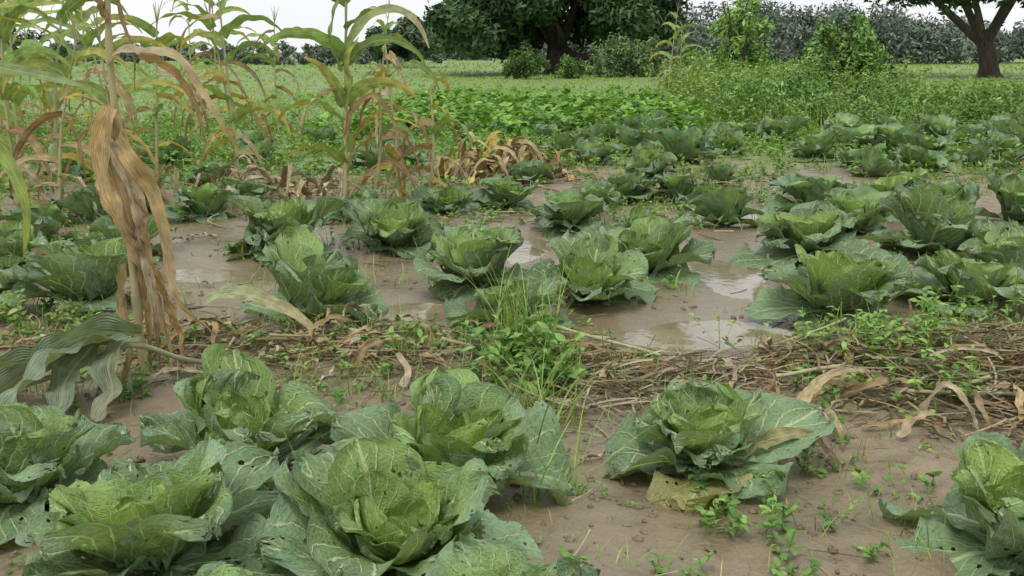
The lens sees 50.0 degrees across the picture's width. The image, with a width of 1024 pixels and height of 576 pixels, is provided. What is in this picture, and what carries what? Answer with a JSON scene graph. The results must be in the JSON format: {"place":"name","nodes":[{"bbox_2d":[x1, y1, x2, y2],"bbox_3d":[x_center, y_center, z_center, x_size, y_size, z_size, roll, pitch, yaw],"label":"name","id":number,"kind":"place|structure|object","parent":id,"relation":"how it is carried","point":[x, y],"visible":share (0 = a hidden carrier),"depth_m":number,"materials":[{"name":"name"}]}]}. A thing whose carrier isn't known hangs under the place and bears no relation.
{"place":"outdoors","nodes":[
{"label":"outdoors","id":0,"kind":"place"},
{"bbox_2d":[0,52,1023,575],"bbox_3d":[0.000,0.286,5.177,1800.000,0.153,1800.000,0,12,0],"label":"ground","id":1,"kind":"structure","parent":0,"point":[662,536],"depth_m":4.59,"materials":[{"name":"soil"}]},
{"bbox_2d":[0,220,42,267],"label":"cabbage","id":2,"kind":"object","parent":1,"relation":"on","point":[11,236],"visible":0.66,"depth_m":7.35,"materials":[{"name":"green plant"}]},
{"bbox_2d":[0,0,69,221],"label":"maize plant","id":3,"kind":"object","parent":1,"relation":"on","point":[17,56],"visible":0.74,"depth_m":9.05,"materials":[{"name":"green plant"}]},
{"bbox_2d":[0,204,77,240],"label":"cabbage","id":4,"kind":"object","parent":1,"relation":"on","point":[46,219],"visible":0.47,"depth_m":8.04,"materials":[{"name":"green plant"}]},
{"bbox_2d":[0,0,83,189],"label":"maize plant","id":5,"kind":"object","parent":1,"relation":"on","point":[35,3],"visible":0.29,"depth_m":10.99,"materials":[{"name":"green plant"}]},
{"bbox_2d":[0,0,86,194],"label":"maize plant","id":6,"kind":"object","parent":1,"relation":"on","point":[20,95],"visible":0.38,"depth_m":10.13,"materials":[{"name":"green plant"}]},
{"bbox_2d":[0,60,90,257],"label":"maize plant","id":7,"kind":"object","parent":1,"relation":"on","point":[8,163],"visible":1,"depth_m":4.83,"materials":[{"name":"green plant"}]},
{"bbox_2d":[0,0,128,211],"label":"maize plant","id":8,"kind":"object","parent":1,"relation":"on","point":[50,96],"visible":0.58,"depth_m":9.28,"materials":[{"name":"green plant"}]},
{"bbox_2d":[0,11,129,223],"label":"maize plant","id":9,"kind":"object","parent":1,"relation":"on","point":[53,67],"visible":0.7,"depth_m":8.91,"materials":[{"name":"green plant"}]},
{"bbox_2d":[0,402,135,544],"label":"cabbage","id":10,"kind":"object","parent":1,"relation":"on","point":[39,457],"visible":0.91,"depth_m":3.30,"materials":[{"name":"green plant"}]},
{"bbox_2d":[0,233,160,311],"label":"cabbage","id":11,"kind":"object","parent":1,"relation":"on","point":[74,273],"visible":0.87,"depth_m":5.82,"materials":[{"name":"green plant"}]},
{"bbox_2d":[50,183,111,221],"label":"cabbage","id":12,"kind":"object","parent":1,"relation":"on","point":[78,201],"visible":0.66,"depth_m":8.90,"materials":[{"name":"green plant"}]},
{"bbox_2d":[26,5,153,144],"bbox_3d":[-4.566,-2.311,11.944,1.272,2.313,0.645,0,12,0],"label":"maize plant","id":13,"kind":"object","parent":1,"relation":"on","point":[89,37],"visible":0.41,"depth_m":11.73,"materials":[{"name":"green plant"}]},
{"bbox_2d":[39,0,154,149],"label":"maize plant","id":14,"kind":"object","parent":1,"relation":"on","point":[43,39],"visible":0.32,"depth_m":14.03,"materials":[{"name":"green plant"}]},
{"bbox_2d":[0,312,201,421],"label":"fallen maize plant","id":15,"kind":"object","parent":1,"relation":"on","point":[65,357],"visible":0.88,"depth_m":4.27,"materials":[{"name":"green plant"}]},
{"bbox_2d":[42,7,186,203],"bbox_3d":[-3.598,-1.594,9.748,1.507,1.825,0.376,3,13,15],"label":"maize plant","id":16,"kind":"object","parent":1,"relation":"on","point":[100,93],"visible":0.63,"depth_m":9.71,"materials":[{"name":"green plant"}]},
{"bbox_2d":[75,216,176,252],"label":"cabbage","id":17,"kind":"object","parent":1,"relation":"on","point":[105,226],"visible":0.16,"depth_m":7.54,"materials":[{"name":"green plant"}]},
{"bbox_2d":[80,1,208,181],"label":"maize plant","id":18,"kind":"object","parent":1,"relation":"on","point":[153,31],"visible":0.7,"depth_m":11.22,"materials":[{"name":"green plant"}]},
{"bbox_2d":[15,432,294,575],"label":"cabbage","id":19,"kind":"object","parent":1,"relation":"on","point":[165,518],"visible":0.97,"depth_m":2.85,"materials":[{"name":"green plant"}]},
{"bbox_2d":[89,0,240,382],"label":"dried maize plant","id":20,"kind":"object","parent":1,"relation":"on","point":[124,177],"visible":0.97,"depth_m":4.48,"materials":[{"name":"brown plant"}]},
{"bbox_2d":[159,0,218,109],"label":"maize plant","id":21,"kind":"object","parent":1,"relation":"on","point":[192,47],"visible":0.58,"depth_m":21.96,"materials":[{"name":"green plant"}]},
{"bbox_2d":[165,183,239,222],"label":"cabbage","id":22,"kind":"object","parent":1,"relation":"on","point":[205,198],"visible":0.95,"depth_m":9.11,"materials":[{"name":"green plant"}]},
{"bbox_2d":[160,269,248,282],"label":"puddle","id":23,"kind":"object","parent":1,"relation":"on","point":[213,275],"visible":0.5,"depth_m":7.12,"materials":[{"name":"liquid"}]},
{"bbox_2d":[184,161,228,184],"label":"cabbage","id":24,"kind":"object","parent":1,"relation":"on","point":[212,168],"visible":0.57,"depth_m":11.56,"materials":[{"name":"green plant"}]},
{"bbox_2d":[170,0,253,145],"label":"maize plant","id":25,"kind":"object","parent":1,"relation":"on","point":[202,11],"visible":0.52,"depth_m":15.64,"materials":[{"name":"green plant"}]},
{"bbox_2d":[151,0,276,169],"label":"maize plant","id":26,"kind":"object","parent":1,"relation":"on","point":[207,23],"visible":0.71,"depth_m":12.51,"materials":[{"name":"green plant"}]},
{"bbox_2d":[194,561,252,575],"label":"cabbage","id":27,"kind":"object","parent":1,"relation":"on","point":[218,568],"visible":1,"depth_m":2.64,"materials":[{"name":"green plant"}]},
{"bbox_2d":[167,0,289,170],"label":"maize plant","id":28,"kind":"object","parent":1,"relation":"on","point":[240,113],"visible":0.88,"depth_m":12.07,"materials":[{"name":"green plant"}]},
{"bbox_2d":[139,343,338,513],"bbox_3d":[-0.871,0.470,3.607,0.689,0.394,0.736,25,17,25],"label":"cabbage","id":29,"kind":"object","parent":1,"relation":"on","point":[245,384],"visible":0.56,"depth_m":3.62,"materials":[{"name":"green plant"}]},
{"bbox_2d":[218,175,276,199],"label":"cabbage","id":30,"kind":"object","parent":1,"relation":"on","point":[254,188],"visible":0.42,"depth_m":10.01,"materials":[{"name":"green plant"}]},
{"bbox_2d":[236,7,304,133],"bbox_3d":[-3.956,-3.593,18.285,0.960,2.126,1.056,7,14,29],"label":"maize plant","id":31,"kind":"object","parent":1,"relation":"on","point":[270,60],"visible":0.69,"depth_m":18.12,"materials":[{"name":"green plant"}]},
{"bbox_2d":[225,194,347,261],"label":"cabbage","id":32,"kind":"object","parent":1,"relation":"on","point":[271,222],"visible":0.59,"depth_m":7.54,"materials":[{"name":"green plant"}]},
{"bbox_2d":[239,226,388,324],"bbox_3d":[-0.965,0.001,5.746,0.856,0.463,0.829,7,18,-16],"label":"cabbage","id":33,"kind":"object","parent":1,"relation":"on","point":[308,275],"visible":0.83,"depth_m":5.63,"materials":[{"name":"green plant"}]},
{"bbox_2d":[260,0,429,198],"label":"maize plant","id":34,"kind":"object","parent":1,"relation":"on","point":[348,94],"visible":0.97,"depth_m":8.87,"materials":[{"name":"green plant"}]},
{"bbox_2d":[324,185,383,223],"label":"cabbage","id":35,"kind":"object","parent":1,"relation":"on","point":[367,192],"visible":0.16,"depth_m":9.06,"materials":[{"name":"green plant"}]},
{"bbox_2d":[348,88,415,198],"bbox_3d":[-1.091,-1.138,9.203,0.484,1.156,0.666,-5,13,-22],"label":"maize plant","id":36,"kind":"object","parent":1,"relation":"on","point":[392,152],"visible":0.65,"depth_m":9.19,"materials":[{"name":"green plant"}]},
{"bbox_2d":[347,44,439,200],"bbox_3d":[-1.096,-1.421,9.716,0.595,1.502,0.978,-6,14,-25],"label":"maize plant","id":37,"kind":"object","parent":1,"relation":"on","point":[391,56],"visible":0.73,"depth_m":9.74,"materials":[{"name":"green plant"}]},
{"bbox_2d":[341,196,453,258],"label":"cabbage","id":38,"kind":"object","parent":1,"relation":"on","point":[382,222],"visible":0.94,"depth_m":7.61,"materials":[{"name":"green plant"}]},
{"bbox_2d":[253,435,544,575],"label":"cabbage","id":39,"kind":"object","parent":1,"relation":"on","point":[376,506],"visible":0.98,"depth_m":2.92,"materials":[{"name":"green plant"}]},
{"bbox_2d":[364,16,449,67],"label":"mango tree","id":40,"kind":"object","parent":1,"relation":"on","point":[409,31],"visible":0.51,"depth_m":90.93,"materials":[{"name":"green plant"}]},
{"bbox_2d":[373,303,445,321],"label":"puddle","id":41,"kind":"object","parent":1,"relation":"on","point":[429,309],"visible":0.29,"depth_m":6.15,"materials":[{"name":"liquid"}]},
{"bbox_2d":[384,74,472,199],"bbox_3d":[-0.730,-1.229,9.450,0.706,1.191,1.100,-4,13,-18],"label":"maize plant","id":42,"kind":"object","parent":1,"relation":"on","point":[438,127],"visible":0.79,"depth_m":9.48,"materials":[{"name":"green plant"}]},
{"bbox_2d":[410,185,478,215],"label":"cabbage","id":43,"kind":"object","parent":1,"relation":"on","point":[430,199],"visible":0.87,"depth_m":9.37,"materials":[{"name":"green plant"}]},
{"bbox_2d":[330,366,580,505],"bbox_3d":[-0.163,0.492,3.513,0.697,0.401,0.697,12,17,43],"label":"cabbage","id":44,"kind":"object","parent":1,"relation":"on","point":[447,402],"visible":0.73,"depth_m":3.54,"materials":[{"name":"green plant"}]},
{"bbox_2d":[413,219,527,301],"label":"cabbage","id":45,"kind":"object","parent":1,"relation":"on","point":[466,245],"visible":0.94,"depth_m":6.47,"materials":[{"name":"green plant"}]},
{"bbox_2d":[469,176,538,210],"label":"cabbage","id":46,"kind":"object","parent":1,"relation":"on","point":[510,192],"visible":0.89,"depth_m":9.75,"materials":[{"name":"green plant"}]},
{"bbox_2d":[298,86,714,138],"bbox_3d":[0.599,-3.826,23.176,8.172,0.632,12.389,0,12,0],"label":"bean crop","id":47,"kind":"object","parent":1,"relation":"on","point":[548,105],"visible":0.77,"depth_m":21.82,"materials":[{"name":"green plant"}]},
{"bbox_2d":[444,273,574,330],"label":"cabbage","id":48,"kind":"object","parent":1,"relation":"on","point":[452,310],"visible":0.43,"depth_m":5.49,"materials":[{"name":"green plant"}]},
{"bbox_2d":[0,138,1023,575],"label":"straw litter","id":49,"kind":"object","parent":1,"relation":"on","point":[962,346],"visible":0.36,"depth_m":4.76,"materials":[{"name":"plant"}]},
{"bbox_2d":[0,131,1023,467],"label":"dry maize leaf litter","id":50,"kind":"object","parent":1,"relation":"on","point":[512,149],"visible":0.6,"depth_m":5.05,"materials":[{"name":"plant"}]},
{"bbox_2d":[0,83,1023,220],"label":"field weeds","id":51,"kind":"object","parent":1,"relation":"on","point":[39,131],"visible":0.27,"depth_m":15.90,"materials":[{"name":"green plant"}]},
{"bbox_2d":[0,0,1023,70],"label":"distant tree line","id":52,"kind":"object","parent":1,"relation":"on","point":[921,41],"visible":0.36,"depth_m":114.96,"materials":[{"name":"green plant"}]},
{"bbox_2d":[0,170,1023,575],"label":"grass tufts","id":53,"kind":"object","parent":1,"relation":"on","point":[508,318],"visible":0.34,"depth_m":4.66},
{"bbox_2d":[0,239,1023,575],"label":"soil clods","id":54,"kind":"object","parent":1,"relation":"on","point":[638,507],"visible":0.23,"depth_m":3.83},
{"bbox_2d":[0,162,1023,575],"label":"weeds","id":55,"kind":"object","parent":1,"relation":"on","point":[734,514],"visible":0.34,"depth_m":4.83,"materials":[{"name":"green plant"}]},
{"bbox_2d":[425,533,600,575],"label":"cabbage","id":56,"kind":"object","parent":1,"relation":"on","point":[464,555],"visible":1,"depth_m":2.57,"materials":[{"name":"green plant"}]},
{"bbox_2d":[3,61,1023,221],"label":"field grass","id":57,"kind":"structure","parent":1,"relation":"on","point":[457,74],"depth_m":43.45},
{"bbox_2d":[502,40,550,78],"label":"bush","id":58,"kind":"object","parent":1,"relation":"on","point":[516,64],"visible":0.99,"depth_m":54.52,"materials":[{"name":"green plant"}]},
{"bbox_2d":[40,315,1020,395],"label":"dry maize stalk litter","id":59,"kind":"object","parent":1,"relation":"on","point":[781,375],"visible":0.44,"depth_m":4.96,"materials":[{"name":"plant"}]},
{"bbox_2d":[505,160,555,183],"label":"cabbage","id":60,"kind":"object","parent":1,"relation":"on","point":[529,169],"visible":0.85,"depth_m":11.40,"materials":[{"name":"green plant"}]},
{"bbox_2d":[507,238,554,263],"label":"puddle","id":61,"kind":"object","parent":1,"relation":"on","point":[543,244],"visible":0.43,"depth_m":8.01,"materials":[{"name":"liquid"}]},
{"bbox_2d":[421,0,687,73],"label":"mango tree","id":62,"kind":"object","parent":1,"relation":"on","point":[485,28],"visible":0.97,"depth_m":62.19,"materials":[{"name":"green plant"}]},
{"bbox_2d":[529,187,608,236],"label":"cabbage","id":63,"kind":"object","parent":1,"relation":"on","point":[563,211],"visible":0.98,"depth_m":8.62,"materials":[{"name":"green plant"}]},
{"bbox_2d":[554,54,594,78],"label":"bush","id":64,"kind":"object","parent":1,"relation":"on","point":[574,69],"visible":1,"depth_m":55.72,"materials":[{"name":"green plant"}]},
{"bbox_2d":[525,228,661,305],"bbox_3d":[0.461,-0.062,6.139,0.745,0.345,0.696,-21,36,-30],"label":"cabbage","id":65,"kind":"object","parent":1,"relation":"on","point":[602,270],"visible":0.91,"depth_m":6.15,"materials":[{"name":"green plant"}]},
{"bbox_2d":[565,137,622,167],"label":"cabbage","id":66,"kind":"object","parent":1,"relation":"on","point":[589,147],"visible":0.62,"depth_m":13.64,"materials":[{"name":"green plant"}]},
{"bbox_2d":[577,178,619,206],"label":"cabbage","id":67,"kind":"object","parent":1,"relation":"on","point":[598,188],"visible":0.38,"depth_m":9.61,"materials":[{"name":"green plant"}]},
{"bbox_2d":[588,30,669,77],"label":"bush","id":68,"kind":"object","parent":1,"relation":"on","point":[618,62],"visible":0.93,"depth_m":58.26,"materials":[{"name":"green plant"}]},
{"bbox_2d":[607,170,663,203],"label":"cabbage","id":69,"kind":"object","parent":1,"relation":"on","point":[634,185],"visible":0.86,"depth_m":10.10,"materials":[{"name":"green plant"}]},
{"bbox_2d":[613,124,661,153],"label":"cabbage","id":70,"kind":"object","parent":1,"relation":"on","point":[626,135],"visible":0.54,"depth_m":14.92,"materials":[{"name":"green plant"}]},
{"bbox_2d":[623,142,677,179],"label":"cabbage","id":71,"kind":"object","parent":1,"relation":"on","point":[649,159],"visible":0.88,"depth_m":12.19,"materials":[{"name":"green plant"}]},
{"bbox_2d":[599,212,715,285],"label":"cabbage","id":72,"kind":"object","parent":1,"relation":"on","point":[657,241],"visible":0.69,"depth_m":6.83,"materials":[{"name":"green plant"}]},
{"bbox_2d":[651,172,704,207],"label":"cabbage","id":73,"kind":"object","parent":1,"relation":"on","point":[685,184],"visible":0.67,"depth_m":10.00,"materials":[{"name":"green plant"}]},
{"bbox_2d":[650,127,721,162],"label":"cabbage","id":74,"kind":"object","parent":1,"relation":"on","point":[689,143],"visible":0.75,"depth_m":13.82,"materials":[{"name":"green plant"}]},
{"bbox_2d":[622,320,799,349],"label":"puddle","id":75,"kind":"object","parent":1,"relation":"on","point":[685,334],"visible":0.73,"depth_m":5.63,"materials":[{"name":"liquid"}]},
{"bbox_2d":[604,375,834,512],"bbox_3d":[0.705,0.493,3.704,0.831,0.314,0.650,-10,17,-10],"label":"cabbage","id":76,"kind":"object","parent":1,"relation":"on","point":[710,423],"visible":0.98,"depth_m":3.64,"materials":[{"name":"green plant"}]},
{"bbox_2d":[702,163,744,183],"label":"cabbage","id":77,"kind":"object","parent":1,"relation":"on","point":[725,171],"visible":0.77,"depth_m":11.50,"materials":[{"name":"green plant"}]},
{"bbox_2d":[702,122,745,155],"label":"cabbage","id":78,"kind":"object","parent":1,"relation":"on","point":[727,136],"visible":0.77,"depth_m":14.91,"materials":[{"name":"green plant"}]},
{"bbox_2d":[678,184,770,225],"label":"cabbage","id":79,"kind":"object","parent":1,"relation":"on","point":[713,204],"visible":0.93,"depth_m":8.76,"materials":[{"name":"green plant"}]},
{"bbox_2d":[687,259,770,301],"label":"puddle","id":80,"kind":"object","parent":1,"relation":"on","point":[723,278],"visible":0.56,"depth_m":7.01,"materials":[{"name":"liquid"}]},
{"bbox_2d":[707,0,774,77],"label":"sapling","id":81,"kind":"object","parent":1,"relation":"on","point":[741,48],"visible":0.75,"depth_m":30.08,"materials":[{"name":"green plant"}]},
{"bbox_2d":[751,114,811,143],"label":"cabbage","id":82,"kind":"object","parent":1,"relation":"on","point":[783,123],"visible":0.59,"depth_m":16.99,"materials":[{"name":"green plant"}]},
{"bbox_2d":[730,199,879,274],"bbox_3d":[2.005,-0.345,7.419,0.953,0.377,1.085,-2,16,33],"label":"cabbage","id":83,"kind":"object","parent":1,"relation":"on","point":[810,228],"visible":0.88,"depth_m":7.39,"materials":[{"name":"green plant"}]},
{"bbox_2d":[784,127,841,161],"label":"cabbage","id":84,"kind":"object","parent":1,"relation":"on","point":[814,146],"visible":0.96,"depth_m":14.22,"materials":[{"name":"green plant"}]},
{"bbox_2d":[767,172,864,210],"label":"cabbage","id":85,"kind":"object","parent":1,"relation":"on","point":[804,188],"visible":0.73,"depth_m":9.43,"materials":[{"name":"green plant"}]},
{"bbox_2d":[741,238,910,332],"bbox_3d":[1.712,-0.015,5.838,0.772,0.434,0.782,19,23,35],"label":"cabbage","id":86,"kind":"object","parent":1,"relation":"on","point":[819,282],"visible":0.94,"depth_m":5.74,"materials":[{"name":"green plant"}]},
{"bbox_2d":[638,52,1023,130],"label":"tall weeds","id":87,"kind":"object","parent":1,"relation":"on","point":[693,85],"visible":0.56,"depth_m":22.31,"materials":[{"name":"green plant"}]},
{"bbox_2d":[805,8,884,93],"bbox_3d":[8.085,-5.556,26.802,2.080,2.450,2.663,0,12,0],"label":"bush","id":88,"kind":"object","parent":1,"relation":"on","point":[835,42],"visible":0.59,"depth_m":26.33,"materials":[{"name":"green plant"}]},
{"bbox_2d":[830,123,888,153],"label":"cabbage","id":89,"kind":"object","parent":1,"relation":"on","point":[864,134],"visible":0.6,"depth_m":15.06,"materials":[{"name":"green plant"}]},
{"bbox_2d":[817,185,905,237],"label":"cabbage","id":90,"kind":"object","parent":1,"relation":"on","point":[857,201],"visible":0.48,"depth_m":8.40,"materials":[{"name":"green plant"}]},
{"bbox_2d":[714,59,1023,123],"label":"shrub thicket","id":91,"kind":"object","parent":1,"relation":"on","point":[822,95],"visible":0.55,"depth_m":21.00,"materials":[{"name":"green plant"}]},
{"bbox_2d":[846,146,899,176],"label":"cabbage","id":92,"kind":"object","parent":1,"relation":"on","point":[875,163],"visible":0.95,"depth_m":12.30,"materials":[{"name":"green plant"}]},
{"bbox_2d":[874,122,921,151],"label":"cabbage","id":93,"kind":"object","parent":1,"relation":"on","point":[890,131],"visible":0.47,"depth_m":15.06,"materials":[{"name":"green plant"}]},
{"bbox_2d":[870,167,930,211],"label":"cabbage","id":94,"kind":"object","parent":1,"relation":"on","point":[885,184],"visible":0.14,"depth_m":9.48,"materials":[{"name":"green plant"}]},
{"bbox_2d":[856,181,981,260],"bbox_3d":[2.919,-0.458,7.580,0.997,0.528,0.790,15,5,15],"label":"cabbage","id":95,"kind":"object","parent":1,"relation":"on","point":[931,219],"visible":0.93,"depth_m":7.42,"materials":[{"name":"green plant"}]},
{"bbox_2d":[887,143,951,174],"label":"cabbage","id":96,"kind":"object","parent":1,"relation":"on","point":[920,156],"visible":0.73,"depth_m":12.86,"materials":[{"name":"green plant"}]},
{"bbox_2d":[896,132,961,159],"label":"cabbage","id":97,"kind":"object","parent":1,"relation":"on","point":[928,142],"visible":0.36,"depth_m":14.15,"materials":[{"name":"green plant"}]},
{"bbox_2d":[894,177,980,221],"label":"cabbage","id":98,"kind":"object","parent":1,"relation":"on","point":[968,193],"visible":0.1,"depth_m":9.05,"materials":[{"name":"green plant"}]},
{"bbox_2d":[918,114,959,137],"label":"cabbage","id":99,"kind":"object","parent":1,"relation":"on","point":[941,124],"visible":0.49,"depth_m":16.83,"materials":[{"name":"green plant"}]},
{"bbox_2d":[863,0,1023,77],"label":"shade tree","id":100,"kind":"object","parent":1,"relation":"on","point":[978,35],"visible":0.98,"depth_m":58.07,"materials":[{"name":"brown plant"}]},
{"bbox_2d":[877,431,1023,575],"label":"cabbage","id":101,"kind":"object","parent":1,"relation":"on","point":[984,524],"visible":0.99,"depth_m":3.08,"materials":[{"name":"green plant"}]},
{"bbox_2d":[890,248,1023,316],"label":"cabbage","id":102,"kind":"object","parent":1,"relation":"on","point":[941,268],"visible":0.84,"depth_m":5.97,"materials":[{"name":"green plant"}]},
{"bbox_2d":[959,136,995,168],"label":"cabbage","id":103,"kind":"object","parent":1,"relation":"on","point":[980,151],"visible":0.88,"depth_m":13.30,"materials":[{"name":"green plant"}]},
{"bbox_2d":[957,222,1023,302],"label":"cabbage","id":104,"kind":"object","parent":1,"relation":"on","point":[1006,245],"visible":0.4,"depth_m":6.46,"materials":[{"name":"green plant"}]},
{"bbox_2d":[967,129,1021,159],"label":"cabbage","id":105,"kind":"object","parent":1,"relation":"on","point":[1003,141],"visible":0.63,"depth_m":14.51,"materials":[{"name":"green plant"}]},
{"bbox_2d":[979,172,1023,225],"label":"cabbage","id":106,"kind":"object","parent":1,"relation":"on","point":[1007,189],"visible":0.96,"depth_m":8.91,"materials":[{"name":"green plant"}]},
{"bbox_2d":[5,0,1023,51],"label":"sky","id":107,"kind":"structure","parent":0,"point":[317,14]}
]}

